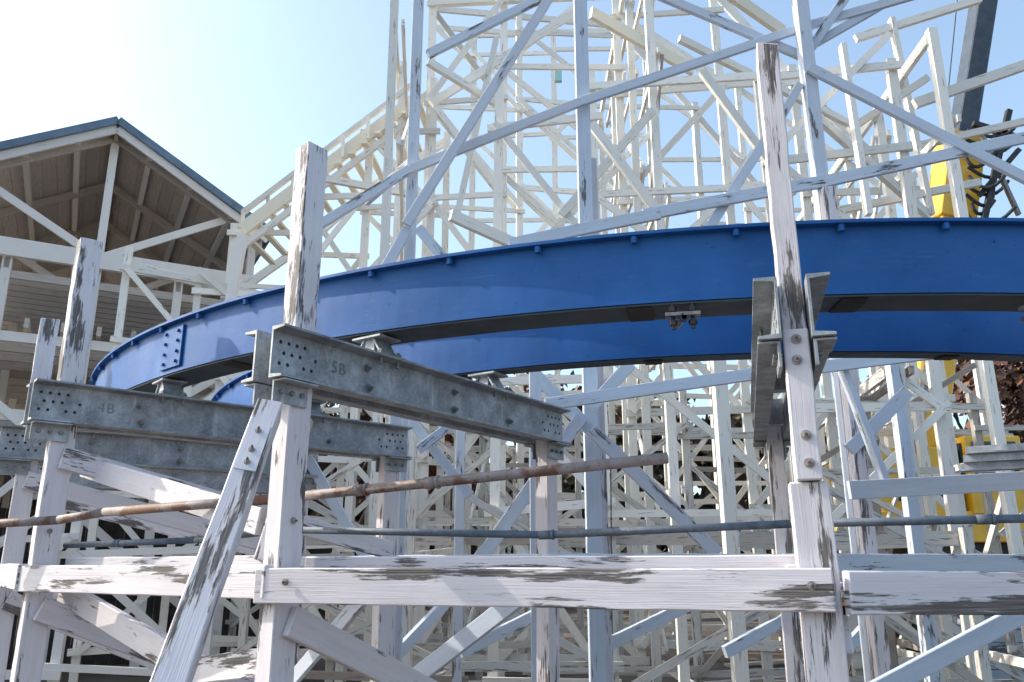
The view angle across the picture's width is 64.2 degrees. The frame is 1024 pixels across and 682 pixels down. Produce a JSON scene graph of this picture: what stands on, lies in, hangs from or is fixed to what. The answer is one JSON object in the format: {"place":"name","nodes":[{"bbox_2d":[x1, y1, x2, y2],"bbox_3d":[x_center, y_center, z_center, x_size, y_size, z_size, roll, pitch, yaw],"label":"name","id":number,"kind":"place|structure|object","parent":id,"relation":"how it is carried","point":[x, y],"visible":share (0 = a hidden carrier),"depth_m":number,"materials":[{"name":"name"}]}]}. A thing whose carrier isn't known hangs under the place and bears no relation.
{"place":"outdoors","nodes":[
{"label":"outdoors","id":0,"kind":"place"},
{"bbox_2d":[4,606,998,681],"bbox_3d":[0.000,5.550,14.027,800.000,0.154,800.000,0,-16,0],"label":"ground","id":1,"kind":"structure","parent":0,"point":[777,654],"depth_m":13.43,"materials":[{"name":"grey plant"}]},
{"bbox_2d":[0,116,330,669],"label":"open pavilion","id":2,"kind":"structure","parent":1,"relation":"on","point":[115,185],"depth_m":14.76,"materials":[{"name":"paint"}]},
{"bbox_2d":[318,402,384,552],"bbox_3d":[-6.062,5.749,30.904,9.935,8.852,8.381,-8,-17,25],"label":"autumn tree","id":3,"kind":"object","parent":1,"relation":"on","point":[364,416],"visible":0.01,"depth_m":29.74,"materials":[{"name":"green plant"}]},
{"bbox_2d":[0,418,970,608],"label":"distant tree row","id":4,"kind":"object","parent":1,"relation":"on","point":[568,483],"visible":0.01,"depth_m":34.63,"materials":[{"name":"green plant"}]},
{"bbox_2d":[383,370,622,529],"bbox_3d":[-0.315,4.643,25.107,8.002,7.882,4.740,-6,-17,22],"label":"autumn tree","id":5,"kind":"object","parent":1,"relation":"on","point":[449,438],"visible":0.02,"depth_m":24.85,"materials":[{"name":"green plant"}]},
{"bbox_2d":[0,0,1023,681],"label":"wooden roller coaster","id":6,"kind":"object","parent":1,"relation":"on","point":[882,406],"visible":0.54,"depth_m":10.16,"materials":[{"name":"white paint"}]},
{"bbox_2d":[0,43,1023,681],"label":"timber support frame","id":7,"kind":"object","parent":1,"relation":"on","point":[278,577],"visible":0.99,"depth_m":3.59,"materials":[{"name":"white paint"}]},
{"bbox_2d":[33,492,37,499],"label":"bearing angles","id":8,"kind":"object","parent":7,"relation":"on","point":[35,495],"visible":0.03,"depth_m":7.75,"materials":[{"name":"metal"}]},
{"bbox_2d":[37,464,269,492],"bbox_3d":[-3.408,1.357,8.091,2.471,0.240,0.085,5,-16,-16],"label":"channel","id":9,"kind":"object","parent":8,"relation":"on","point":[214,481],"visible":0.13,"depth_m":8.19,"materials":[{"name":"metal"}]},
{"bbox_2d":[98,489,268,493],"bbox_3d":[-3.462,1.405,8.266,2.471,0.240,0.085,5,-16,-16],"label":"channel","id":10,"kind":"object","parent":8,"relation":"on","point":[120,490],"depth_m":8.10,"materials":[{"name":"metal"}]},
{"bbox_2d":[0,495,268,527],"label":"scaffold pipe","id":11,"kind":"object","parent":7,"relation":"attached to","point":[130,510],"visible":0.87,"depth_m":4.34,"materials":[{"name":"metal"}]},
{"bbox_2d":[0,458,318,489],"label":"bearing angles","id":12,"kind":"object","parent":7,"relation":"on","point":[8,466],"visible":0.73,"depth_m":5.99,"materials":[{"name":"metal"}]},
{"bbox_2d":[0,429,269,476],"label":"channel","id":13,"kind":"object","parent":12,"relation":"on","point":[181,470],"visible":0.01,"depth_m":6.75,"materials":[{"name":"metal"}]},
{"bbox_2d":[93,434,228,447],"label":"rail clips","id":14,"kind":"object","parent":13,"relation":"on","point":[112,438],"visible":0.07,"depth_m":6.34,"materials":[{"name":"metal"}]},
{"bbox_2d":[0,424,318,475],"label":"channel","id":15,"kind":"object","parent":12,"relation":"on","point":[136,451],"visible":0.56,"depth_m":6.46,"materials":[{"name":"metal"}]},
{"bbox_2d":[24,420,411,471],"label":"bearing angles","id":16,"kind":"object","parent":7,"relation":"on","point":[37,431],"visible":0.99,"depth_m":4.79,"materials":[{"name":"metal"}]},
{"bbox_2d":[20,383,378,458],"bbox_3d":[-1.907,0.604,5.676,2.615,0.240,0.085,13,-20,-39],"label":"channel","id":17,"kind":"object","parent":16,"relation":"on","point":[123,432],"visible":0.02,"depth_m":5.32,"materials":[{"name":"metal"}]},
{"bbox_2d":[152,378,329,422],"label":"rail clips","id":18,"kind":"object","parent":17,"relation":"on","point":[167,386],"visible":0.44,"depth_m":5.30,"materials":[{"name":"metal"}]},
{"bbox_2d":[27,378,412,457],"bbox_3d":[-1.783,0.566,5.539,2.615,0.240,0.085,13,-20,-39],"label":"channel","id":19,"kind":"object","parent":16,"relation":"on","point":[76,404],"visible":0.84,"depth_m":5.25,"materials":[{"name":"metal"}]},
{"bbox_2d":[98,403,113,412],"bbox_3d":[-2.481,0.410,4.992,0.094,0.059,0.004,13,-20,-39],"label":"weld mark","id":20,"kind":"object","parent":19,"relation":"attached to","point":[102,408],"visible":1,"depth_m":5.00,"materials":[{"name":"metal"}]},
{"bbox_2d":[244,377,571,460],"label":"bearing angles","id":21,"kind":"object","parent":7,"relation":"on","point":[288,391],"visible":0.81,"depth_m":3.73,"materials":[{"name":"metal"}]},
{"bbox_2d":[241,330,534,444],"bbox_3d":[-0.493,0.350,4.763,0.085,0.240,2.541,-10,-19,33],"label":"channel","id":22,"kind":"object","parent":21,"relation":"on","point":[261,360],"visible":0.12,"depth_m":4.27,"materials":[{"name":"metal"}]},
{"bbox_2d":[352,333,513,400],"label":"rail clips","id":23,"kind":"object","parent":22,"relation":"on","point":[379,342],"visible":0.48,"depth_m":4.32,"materials":[{"name":"metal"}]},
{"bbox_2d":[268,323,571,444],"bbox_3d":[-0.337,0.322,4.660,0.085,0.240,2.541,-10,-19,33],"label":"channel","id":24,"kind":"object","parent":21,"relation":"on","point":[301,354],"visible":1,"depth_m":4.35,"materials":[{"name":"metal"}]},
{"bbox_2d":[332,361,345,374],"bbox_3d":[-0.847,0.133,3.992,0.004,0.059,0.091,-10,-19,33],"label":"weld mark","id":25,"kind":"object","parent":24,"relation":"attached to","point":[343,368],"visible":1,"depth_m":4.00,"materials":[{"name":"metal"}]},
{"bbox_2d":[305,452,668,500],"bbox_3d":[-0.235,0.639,3.766,1.916,0.157,0.065,-6,-17,21],"label":"scaffold pipe","id":26,"kind":"object","parent":7,"relation":"attached to","point":[432,482],"visible":0.94,"depth_m":3.70,"materials":[{"name":"metal"}]},
{"bbox_2d":[63,513,1023,547],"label":"handrail pipe","id":27,"kind":"object","parent":7,"relation":"attached to","point":[976,519],"visible":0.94,"depth_m":3.65,"materials":[{"name":"grey metal"}]},
{"bbox_2d":[753,337,836,459],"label":"bearing angles","id":28,"kind":"object","parent":7,"relation":"on","point":[819,347],"visible":0.97,"depth_m":3.07,"materials":[{"name":"metal"}]},
{"bbox_2d":[750,276,781,441],"bbox_3d":[1.331,0.239,4.360,0.085,0.240,2.823,-4,-16,15],"label":"channel","id":29,"kind":"object","parent":28,"relation":"on","point":[766,313],"visible":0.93,"depth_m":3.58,"materials":[{"name":"metal"}]},
{"bbox_2d":[759,329,786,426],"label":"rail clips","id":30,"kind":"object","parent":29,"relation":"on","point":[776,416],"visible":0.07,"depth_m":5.06,"materials":[{"name":"metal"}]},
{"bbox_2d":[781,272,836,441],"bbox_3d":[1.514,0.225,4.311,0.085,0.240,2.823,-4,-16,15],"label":"channel","id":31,"kind":"object","parent":28,"relation":"on","point":[814,288],"visible":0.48,"depth_m":3.15,"materials":[{"name":"metal"}]},
{"bbox_2d":[960,443,1023,471],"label":"beams","id":32,"kind":"structure","parent":7,"relation":"attached to","point":[997,457],"depth_m":6.46,"materials":[{"name":"metal"}]},
{"bbox_2d":[568,392,695,519],"bbox_3d":[4.408,5.299,28.352,5.939,8.346,8.160,0,-16,0],"label":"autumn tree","id":33,"kind":"object","parent":1,"relation":"on","point":[655,438],"visible":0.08,"depth_m":26.84,"materials":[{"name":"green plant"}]},
{"bbox_2d":[677,398,837,529],"bbox_3d":[7.832,4.854,25.222,5.942,7.537,4.971,0,-16,0],"label":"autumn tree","id":34,"kind":"object","parent":1,"relation":"on","point":[736,420],"visible":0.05,"depth_m":24.84,"materials":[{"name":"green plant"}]},
{"bbox_2d":[737,436,894,503],"bbox_3d":[11.770,6.681,31.894,6.303,7.578,7.862,6,-17,-21],"label":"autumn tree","id":35,"kind":"object","parent":1,"relation":"on","point":[762,480],"depth_m":32.77,"materials":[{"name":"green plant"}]},
{"bbox_2d":[799,0,1023,656],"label":"yellow crane","id":36,"kind":"object","parent":1,"relation":"on","point":[976,47],"visible":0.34,"depth_m":15.58,"materials":[{"name":"paint"}]},
{"bbox_2d":[867,359,1023,442],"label":"autumn tree","id":37,"kind":"object","parent":1,"relation":"on","point":[1004,370],"visible":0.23,"depth_m":24.11,"materials":[{"name":"brown plant"}]},
{"bbox_2d":[951,615,1023,679],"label":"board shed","id":38,"kind":"structure","parent":1,"relation":"on","point":[995,646],"depth_m":10.78,"materials":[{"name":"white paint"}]},
{"bbox_2d":[953,361,1023,419],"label":"autumn tree","id":39,"kind":"object","parent":1,"relation":"on","point":[1019,394],"visible":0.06,"depth_m":24.51,"materials":[{"name":"brown plant"}]},
{"bbox_2d":[1001,385,1023,440],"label":"autumn tree","id":40,"kind":"object","parent":1,"relation":"on","point":[1016,412],"visible":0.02,"depth_m":32.55,"materials":[{"name":"brown plant"}]},
{"bbox_2d":[0,0,1023,549],"label":"sky","id":41,"kind":"structure","parent":0,"point":[232,89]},
{"bbox_2d":[89,217,1023,405],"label":"blue coaster track","id":42,"kind":"structure","parent":0,"point":[943,288],"depth_m":4.13,"materials":[{"name":"metal"}]}
]}

